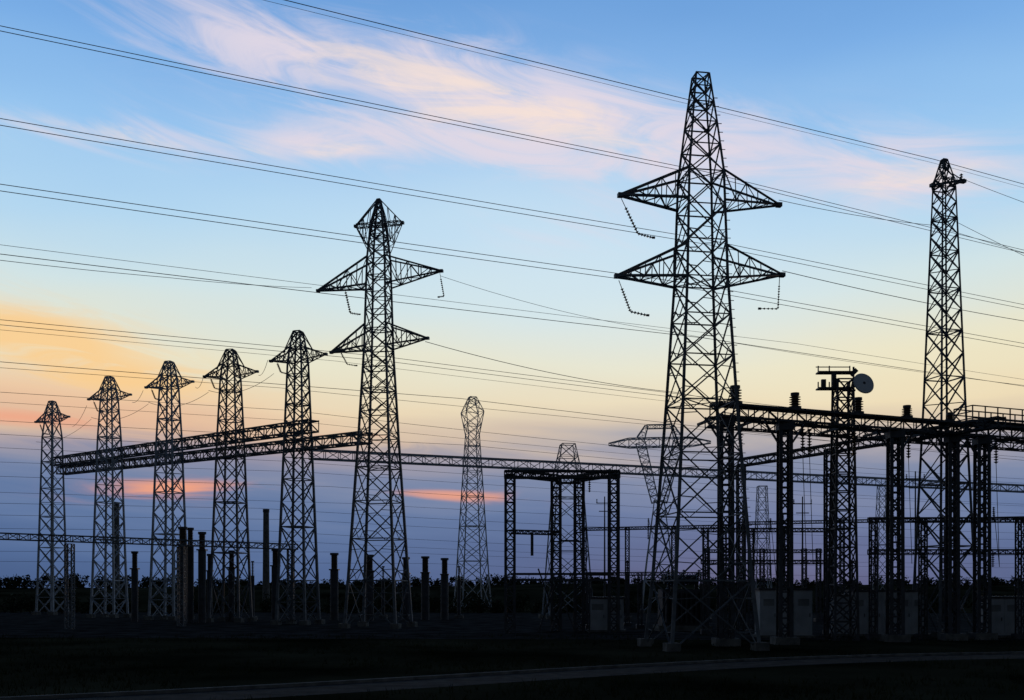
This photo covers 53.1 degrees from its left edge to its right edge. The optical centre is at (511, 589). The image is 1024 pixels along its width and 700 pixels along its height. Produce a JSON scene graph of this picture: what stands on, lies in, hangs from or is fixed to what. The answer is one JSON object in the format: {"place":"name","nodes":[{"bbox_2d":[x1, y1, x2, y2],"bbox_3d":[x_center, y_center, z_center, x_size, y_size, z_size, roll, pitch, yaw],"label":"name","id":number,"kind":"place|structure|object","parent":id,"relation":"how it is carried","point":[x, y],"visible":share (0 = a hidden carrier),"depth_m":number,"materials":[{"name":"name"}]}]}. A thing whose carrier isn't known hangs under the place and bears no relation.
{"place":"outdoors","nodes":[
{"label":"outdoors","id":0,"kind":"place"},
{"bbox_2d":[149,393,206,406],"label":"power line","id":1,"kind":"object","parent":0,"point":[178,405],"visible":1,"depth_m":97.55,"materials":[{"name":"metal"}]},
{"bbox_2d":[208,374,272,392],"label":"power line","id":2,"kind":"object","parent":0,"point":[242,390],"visible":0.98,"depth_m":90.00,"materials":[{"name":"metal"}]},
{"bbox_2d":[1,476,937,520],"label":"power line","id":3,"kind":"object","parent":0,"point":[384,490],"visible":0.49,"depth_m":139.84,"materials":[{"name":"metal"}]},
{"bbox_2d":[0,561,970,577],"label":"power line","id":4,"kind":"object","parent":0,"point":[395,563],"visible":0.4,"depth_m":130.84,"materials":[{"name":"metal"}]},
{"bbox_2d":[25,551,972,567],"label":"power line","id":5,"kind":"object","parent":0,"point":[398,552],"visible":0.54,"depth_m":144.62,"materials":[{"name":"metal"}]},
{"bbox_2d":[17,515,987,547],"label":"power line","id":6,"kind":"object","parent":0,"point":[379,524],"visible":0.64,"depth_m":129.19,"materials":[{"name":"metal"}]},
{"bbox_2d":[1,492,1004,532],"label":"power line","id":7,"kind":"object","parent":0,"point":[426,507],"visible":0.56,"depth_m":130.28,"materials":[{"name":"metal"}]},
{"bbox_2d":[0,528,1007,555],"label":"power line","id":8,"kind":"object","parent":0,"point":[457,541],"visible":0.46,"depth_m":148.82,"materials":[{"name":"metal"}]},
{"bbox_2d":[2,434,1010,503],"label":"power line","id":9,"kind":"object","parent":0,"point":[436,458],"visible":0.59,"depth_m":131.60,"materials":[{"name":"metal"}]},
{"bbox_2d":[2,402,1011,482],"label":"power line","id":10,"kind":"object","parent":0,"point":[414,433],"visible":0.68,"depth_m":118.33,"materials":[{"name":"metal"}]},
{"bbox_2d":[0,367,1015,456],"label":"power line","id":11,"kind":"object","parent":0,"point":[421,402],"visible":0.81,"depth_m":113.29,"materials":[{"name":"metal"}]},
{"bbox_2d":[3,392,1017,478],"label":"power line","id":12,"kind":"object","parent":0,"point":[442,427],"visible":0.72,"depth_m":113.83,"materials":[{"name":"metal"}]},
{"bbox_2d":[1,254,1020,385],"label":"power line","id":13,"kind":"object","parent":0,"point":[468,310],"visible":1,"depth_m":45.78,"materials":[{"name":"metal"}]},
{"bbox_2d":[5,362,1016,459],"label":"power line","id":14,"kind":"object","parent":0,"point":[408,394],"visible":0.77,"depth_m":81.14,"materials":[{"name":"metal"}]},
{"bbox_2d":[0,583,1022,607],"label":"hill","id":15,"kind":"structure","parent":0,"point":[534,591],"depth_m":183.31,"materials":[{"name":"black"}]},
{"bbox_2d":[0,573,1022,588],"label":"distant tree line","id":16,"kind":"object","parent":15,"relation":"on","point":[11,583],"visible":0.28,"depth_m":209.62,"materials":[{"name":"green plant"}]},
{"bbox_2d":[0,25,1022,249],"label":"power line","id":17,"kind":"object","parent":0,"point":[463,122],"visible":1,"depth_m":45.61,"materials":[{"name":"metal"}]},
{"bbox_2d":[3,503,1019,539],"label":"power line","id":18,"kind":"object","parent":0,"point":[395,516],"visible":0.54,"depth_m":141.43,"materials":[{"name":"metal"}]},
{"bbox_2d":[0,608,1023,699],"bbox_3d":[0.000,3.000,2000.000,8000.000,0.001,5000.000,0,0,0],"label":"ground","id":19,"kind":"structure","parent":0,"point":[839,674],"depth_m":39.21,"materials":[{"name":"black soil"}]},
{"bbox_2d":[114,502,119,605],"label":"post","id":20,"kind":"object","parent":19,"relation":"on","point":[117,557],"visible":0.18,"depth_m":159.61,"materials":[{"name":"metal"}]},
{"bbox_2d":[262,509,269,605],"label":"post","id":21,"kind":"object","parent":19,"relation":"on","point":[266,579],"visible":0.78,"depth_m":159.57,"materials":[{"name":"metal"}]},
{"bbox_2d":[453,396,491,609],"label":"lattice tower","id":22,"kind":"structure","parent":19,"relation":"on","point":[476,446],"depth_m":149.68,"materials":[{"name":"metal"}]},
{"bbox_2d":[0,590,1016,613],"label":"hedge","id":23,"kind":"object","parent":19,"relation":"on","point":[474,605],"visible":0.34,"depth_m":132.03,"materials":[{"name":"green plant"}]},
{"bbox_2d":[0,652,1023,699],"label":"road kerb","id":24,"kind":"structure","parent":19,"relation":"on","point":[97,694],"depth_m":34.24,"materials":[{"name":"concrete"}]},
{"bbox_2d":[309,449,1023,605],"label":"gantry beam","id":25,"kind":"structure","parent":19,"relation":"on","point":[879,485],"depth_m":126.85,"materials":[{"name":"metal"}]},
{"bbox_2d":[653,570,711,630],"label":"power transformer","id":26,"kind":"object","parent":19,"relation":"on","point":[687,621],"visible":0.77,"depth_m":73.06,"materials":[{"name":"paint"}]},
{"bbox_2d":[614,71,785,651],"bbox_3d":[9.579,-11.464,52.000,9.006,29.328,5.185,0,0,-9],"label":"transmission pylon","id":27,"kind":"object","parent":19,"relation":"on","point":[672,646],"visible":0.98,"depth_m":51.59,"materials":[{"name":"metal"}]},
{"bbox_2d":[1,31,1021,252],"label":"power line","id":28,"kind":"object","parent":27,"relation":"hanging from","point":[460,125],"visible":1,"depth_m":45.56,"materials":[{"name":"metal"}]},
{"bbox_2d":[0,125,1023,308],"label":"power line","id":29,"kind":"object","parent":27,"relation":"attached to","point":[472,205],"visible":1,"depth_m":45.86,"materials":[{"name":"metal"}]},
{"bbox_2d":[0,118,1023,304],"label":"power line","id":30,"kind":"object","parent":27,"relation":"hanging from","point":[467,199],"visible":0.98,"depth_m":45.80,"materials":[{"name":"metal"}]},
{"bbox_2d":[0,184,1023,343],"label":"power line","id":31,"kind":"object","parent":27,"relation":"hanging from","point":[462,251],"visible":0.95,"depth_m":46.16,"materials":[{"name":"metal"}]},
{"bbox_2d":[779,200,1023,252],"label":"power line","id":32,"kind":"object","parent":27,"relation":"attached to","point":[890,220],"visible":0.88,"depth_m":59.43,"materials":[{"name":"metal"}]},
{"bbox_2d":[784,271,1022,320],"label":"power line","id":33,"kind":"object","parent":27,"relation":"hanging from","point":[900,297],"visible":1,"depth_m":57.06,"materials":[{"name":"metal"}]},
{"bbox_2d":[0,190,1023,347],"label":"power line","id":34,"kind":"object","parent":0,"point":[471,258],"visible":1,"depth_m":46.42,"materials":[{"name":"metal"}]},
{"bbox_2d":[0,0,1023,587],"label":"sky","id":35,"kind":"structure","parent":0,"point":[934,79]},
{"bbox_2d":[13,448,1013,505],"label":"power line","id":36,"kind":"object","parent":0,"point":[474,474],"visible":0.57,"depth_m":135.85,"materials":[{"name":"metal"}]},
{"bbox_2d":[4,245,1023,379],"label":"power line","id":37,"kind":"object","parent":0,"point":[457,302],"visible":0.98,"depth_m":71.42,"materials":[{"name":"metal"}]},
{"bbox_2d":[39,654,1023,699],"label":"road","id":38,"kind":"structure","parent":0,"point":[342,688],"depth_m":33.91,"materials":[{"name":"grey asphalt"}]},
{"bbox_2d":[127,540,1022,563],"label":"power line","id":39,"kind":"object","parent":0,"point":[606,555],"visible":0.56,"depth_m":135.06,"materials":[{"name":"metal"}]},
{"bbox_2d":[264,0,1022,187],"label":"power line","id":40,"kind":"object","parent":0,"point":[611,85],"visible":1,"depth_m":54.22,"materials":[{"name":"metal"}]},
{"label":"gravel yard","id":41,"kind":"object","parent":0,"visible":0},
{"bbox_2d":[31,400,72,614],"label":"lattice tower","id":42,"kind":"structure","parent":41,"relation":"on","point":[51,577],"depth_m":119.47,"materials":[{"name":"metal"}]},
{"bbox_2d":[56,431,372,474],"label":"gantry beam","id":43,"kind":"structure","parent":42,"relation":"attached to","point":[270,451],"depth_m":92.78,"materials":[{"name":"metal"}]},
{"bbox_2d":[10,462,1003,512],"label":"power line","id":44,"kind":"object","parent":43,"relation":"attached to","point":[427,480],"visible":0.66,"depth_m":131.00,"materials":[{"name":"metal"}]},
{"bbox_2d":[86,376,131,617],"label":"lattice tower","id":45,"kind":"structure","parent":41,"relation":"on","point":[105,391],"depth_m":107.69,"materials":[{"name":"metal"}]},
{"bbox_2d":[129,551,139,621],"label":"surge arrester","id":46,"kind":"object","parent":41,"relation":"on","point":[134,592],"visible":1,"depth_m":93.77,"materials":[{"name":"paint"}]},
{"bbox_2d":[0,532,297,628],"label":"gantry beam","id":47,"kind":"structure","parent":41,"relation":"on","point":[130,543],"depth_m":80.23,"materials":[{"name":"metal"}]},
{"bbox_2d":[143,360,194,619],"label":"lattice tower","id":48,"kind":"structure","parent":41,"relation":"on","point":[164,367],"depth_m":99.49,"materials":[{"name":"metal"}]},
{"bbox_2d":[176,527,187,622],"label":"surge arrester","id":49,"kind":"object","parent":41,"relation":"on","point":[182,534],"visible":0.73,"depth_m":89.71,"materials":[{"name":"paint"}]},
{"bbox_2d":[187,527,193,622],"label":"surge arrester","id":50,"kind":"object","parent":41,"relation":"on","point":[190,584],"visible":0.81,"depth_m":91.75,"materials":[{"name":"paint"}]},
{"bbox_2d":[196,532,207,622],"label":"surge arrester","id":51,"kind":"object","parent":41,"relation":"on","point":[201,584],"visible":0.85,"depth_m":90.73,"materials":[{"name":"paint"}]},
{"bbox_2d":[206,554,213,617],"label":"surge arrester","id":52,"kind":"object","parent":41,"relation":"on","point":[208,570],"visible":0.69,"depth_m":95.78,"materials":[{"name":"paint"}]},
{"bbox_2d":[203,348,258,622],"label":"lattice tower","id":53,"kind":"structure","parent":41,"relation":"on","point":[224,502],"depth_m":93.67,"materials":[{"name":"metal"}]},
{"bbox_2d":[227,550,234,620],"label":"surge arrester","id":54,"kind":"object","parent":41,"relation":"on","point":[231,597],"visible":0.75,"depth_m":95.74,"materials":[{"name":"paint"}]},
{"bbox_2d":[247,561,257,619],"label":"post insulator","id":55,"kind":"object","parent":41,"relation":"on","point":[252,577],"visible":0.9,"depth_m":99.87,"materials":[{"name":"paint"}]},
{"bbox_2d":[270,549,280,619],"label":"surge arrester","id":56,"kind":"object","parent":41,"relation":"on","point":[274,576],"visible":0.76,"depth_m":95.70,"materials":[{"name":"paint"}]},
{"bbox_2d":[269,330,327,624],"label":"lattice tower","id":57,"kind":"structure","parent":41,"relation":"on","point":[304,621],"depth_m":86.67,"materials":[{"name":"metal"}]},
{"bbox_2d":[50,419,318,466],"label":"gantry beam","id":58,"kind":"structure","parent":57,"relation":"attached to","point":[264,436],"depth_m":98.63,"materials":[{"name":"metal"}]},
{"bbox_2d":[329,553,339,620],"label":"surge arrester","id":59,"kind":"object","parent":41,"relation":"on","point":[334,591],"visible":1,"depth_m":97.67,"materials":[{"name":"paint"}]},
{"bbox_2d":[366,554,373,620],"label":"surge arrester","id":60,"kind":"object","parent":41,"relation":"on","point":[370,607],"visible":0.66,"depth_m":97.68,"materials":[{"name":"paint"}]},
{"bbox_2d":[316,198,443,628],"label":"transmission pylon","id":61,"kind":"object","parent":41,"relation":"on","point":[383,223],"visible":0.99,"depth_m":79.73,"materials":[{"name":"metal"}]},
{"bbox_2d":[0,260,311,287],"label":"power line","id":62,"kind":"object","parent":61,"relation":"hanging from","point":[144,275],"visible":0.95,"depth_m":58.07,"materials":[{"name":"metal"}]},
{"bbox_2d":[6,330,914,428],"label":"power line","id":63,"kind":"object","parent":61,"relation":"attached to","point":[378,366],"visible":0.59,"depth_m":92.32,"materials":[{"name":"metal"}]},
{"bbox_2d":[0,319,1021,433],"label":"power line","id":64,"kind":"object","parent":61,"relation":"hanging from","point":[359,354],"visible":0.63,"depth_m":78.17,"materials":[{"name":"metal"}]},
{"bbox_2d":[0,324,1021,436],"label":"power line","id":65,"kind":"object","parent":61,"relation":"hanging from","point":[369,359],"visible":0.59,"depth_m":78.11,"materials":[{"name":"metal"}]},
{"bbox_2d":[425,341,1022,447],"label":"power line","id":66,"kind":"object","parent":61,"relation":"hanging from","point":[591,380],"visible":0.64,"depth_m":90.03,"materials":[{"name":"metal"}]},
{"bbox_2d":[442,276,1017,384],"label":"power line","id":67,"kind":"object","parent":61,"relation":"hanging from","point":[696,336],"visible":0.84,"depth_m":94.45,"materials":[{"name":"metal"}]},
{"bbox_2d":[379,566,387,617],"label":"post insulator","id":68,"kind":"object","parent":41,"relation":"on","point":[383,596],"visible":0.69,"depth_m":104.85,"materials":[{"name":"paint"}]},
{"bbox_2d":[402,557,410,619],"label":"surge arrester","id":69,"kind":"object","parent":41,"relation":"on","point":[406,605],"visible":0.53,"depth_m":99.68,"materials":[{"name":"paint"}]},
{"bbox_2d":[420,556,429,619],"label":"surge arrester","id":70,"kind":"object","parent":41,"relation":"on","point":[425,594],"visible":1,"depth_m":99.70,"materials":[{"name":"paint"}]},
{"bbox_2d":[440,558,448,619],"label":"surge arrester","id":71,"kind":"object","parent":41,"relation":"on","point":[444,594],"visible":1,"depth_m":99.69,"materials":[{"name":"paint"}]},
{"bbox_2d":[454,566,462,617],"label":"post insulator","id":72,"kind":"object","parent":41,"relation":"on","point":[458,615],"visible":1,"depth_m":104.83,"materials":[{"name":"paint"}]},
{"bbox_2d":[504,469,620,632],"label":"busbar portal","id":73,"kind":"object","parent":41,"relation":"on","point":[583,477],"visible":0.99,"depth_m":70.27,"materials":[{"name":"paint"}]},
{"bbox_2d":[538,443,592,618],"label":"lattice tower","id":74,"kind":"structure","parent":41,"relation":"on","point":[548,551],"depth_m":104.99,"materials":[{"name":"metal"}]},
{"bbox_2d":[596,496,612,596],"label":"utility pole","id":75,"kind":"object","parent":41,"relation":"on","point":[604,503],"visible":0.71,"depth_m":124.93,"materials":[{"name":"paint"}]},
{"bbox_2d":[587,597,625,631],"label":"switchgear cabinet","id":76,"kind":"object","parent":41,"relation":"on","point":[598,614],"visible":0.73,"depth_m":71.30,"materials":[{"name":"grey metal"}]},
{"bbox_2d":[624,561,631,619],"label":"post insulator","id":77,"kind":"object","parent":41,"relation":"on","point":[627,596],"visible":0.24,"depth_m":99.83,"materials":[{"name":"paint"}]},
{"bbox_2d":[585,572,701,628],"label":"busbar frame","id":78,"kind":"object","parent":41,"relation":"on","point":[638,625],"visible":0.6,"depth_m":77.88,"materials":[{"name":"paint"}]},
{"bbox_2d":[580,518,726,627],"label":"busbar frame","id":79,"kind":"object","parent":41,"relation":"on","point":[628,623],"visible":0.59,"depth_m":82.48,"materials":[{"name":"paint"}]},
{"bbox_2d":[608,424,710,612],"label":"transmission pylon","id":80,"kind":"object","parent":41,"relation":"on","point":[645,427],"visible":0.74,"depth_m":129.68,"materials":[{"name":"metal"}]},
{"bbox_2d":[10,421,1021,490],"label":"power line","id":81,"kind":"object","parent":80,"relation":"attached to","point":[395,441],"visible":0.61,"depth_m":117.48,"materials":[{"name":"metal"}]},
{"bbox_2d":[704,548,822,621],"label":"busbar frame","id":82,"kind":"object","parent":41,"relation":"on","point":[816,552],"visible":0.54,"depth_m":94.80,"materials":[{"name":"paint"}]},
{"bbox_2d":[700,518,830,633],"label":"busbar frame","id":83,"kind":"object","parent":41,"relation":"on","point":[749,603],"visible":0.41,"depth_m":67.90,"materials":[{"name":"paint"}]},
{"bbox_2d":[752,588,814,637],"bbox_3d":[16.947,1.475,64.000,3.500,3.070,1.900,0,0,2],"label":"switchgear cabinet","id":84,"kind":"object","parent":41,"relation":"on","point":[766,602],"visible":0.69,"depth_m":63.18,"materials":[{"name":"grey metal"}]},
{"bbox_2d":[793,496,811,587],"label":"utility pole","id":85,"kind":"object","parent":41,"relation":"on","point":[802,503],"visible":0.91,"depth_m":111.94,"materials":[{"name":"paint"}]},
{"bbox_2d":[829,594,848,635],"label":"switchgear cabinet","id":86,"kind":"object","parent":41,"relation":"on","point":[843,618],"visible":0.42,"depth_m":65.37,"materials":[{"name":"grey metal"}]},
{"bbox_2d":[816,366,873,640],"bbox_3d":[19.473,-5.037,59.975,3.163,16.134,1.573,0,0,0],"label":"communication mast","id":87,"kind":"object","parent":41,"relation":"on","point":[862,383],"visible":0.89,"depth_m":59.66,"materials":[{"name":"metal"}]},
{"bbox_2d":[851,561,854,589],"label":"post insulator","id":88,"kind":"object","parent":41,"relation":"on","point":[852,586],"visible":0.2,"depth_m":74.88,"materials":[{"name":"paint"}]},
{"bbox_2d":[697,385,1023,645],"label":"substation gantry","id":89,"kind":"object","parent":41,"relation":"on","point":[890,437],"visible":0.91,"depth_m":58.79,"materials":[{"name":"metal"}]},
{"bbox_2d":[739,512,1023,621],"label":"busbar frame","id":90,"kind":"object","parent":41,"relation":"on","point":[843,550],"visible":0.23,"depth_m":97.12,"materials":[{"name":"paint"}]},
{"bbox_2d":[844,590,923,636],"bbox_3d":[23.990,1.525,66.000,4.900,2.970,2.300,0,0,4],"label":"switchgear cabinet","id":91,"kind":"object","parent":41,"relation":"on","point":[911,612],"visible":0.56,"depth_m":65.00,"materials":[{"name":"grey metal"}]},
{"bbox_2d":[906,471,924,589],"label":"utility pole","id":92,"kind":"object","parent":41,"relation":"on","point":[915,478],"visible":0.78,"depth_m":109.93,"materials":[{"name":"paint"}]},
{"bbox_2d":[912,158,976,637],"bbox_3d":[27.422,-12.055,65.000,3.580,30.510,3.580,0,0,-15],"label":"transmission pylon","id":93,"kind":"object","parent":41,"relation":"on","point":[935,185],"visible":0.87,"depth_m":64.70,"materials":[{"name":"metal"}]},
{"bbox_2d":[285,0,1022,183],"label":"power line","id":94,"kind":"object","parent":93,"relation":"attached to","point":[622,83],"visible":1,"depth_m":54.18,"materials":[{"name":"metal"}]},
{"bbox_2d":[959,223,1023,255],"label":"power line","id":95,"kind":"object","parent":93,"relation":"attached to","point":[989,238],"visible":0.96,"depth_m":66.06,"materials":[{"name":"metal"}]},
{"bbox_2d":[966,180,1023,202],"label":"power line","id":96,"kind":"object","parent":93,"relation":"attached to","point":[994,191],"visible":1,"depth_m":65.91,"materials":[{"name":"metal"}]},
{"bbox_2d":[865,507,1023,638],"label":"busbar frame","id":97,"kind":"object","parent":41,"relation":"on","point":[922,633],"visible":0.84,"depth_m":61.83,"materials":[{"name":"paint"}]},
{"bbox_2d":[981,596,1022,637],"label":"switchgear cabinet","id":98,"kind":"object","parent":41,"relation":"on","point":[1003,615],"visible":0.57,"depth_m":63.27,"materials":[{"name":"grey metal"}]}
]}

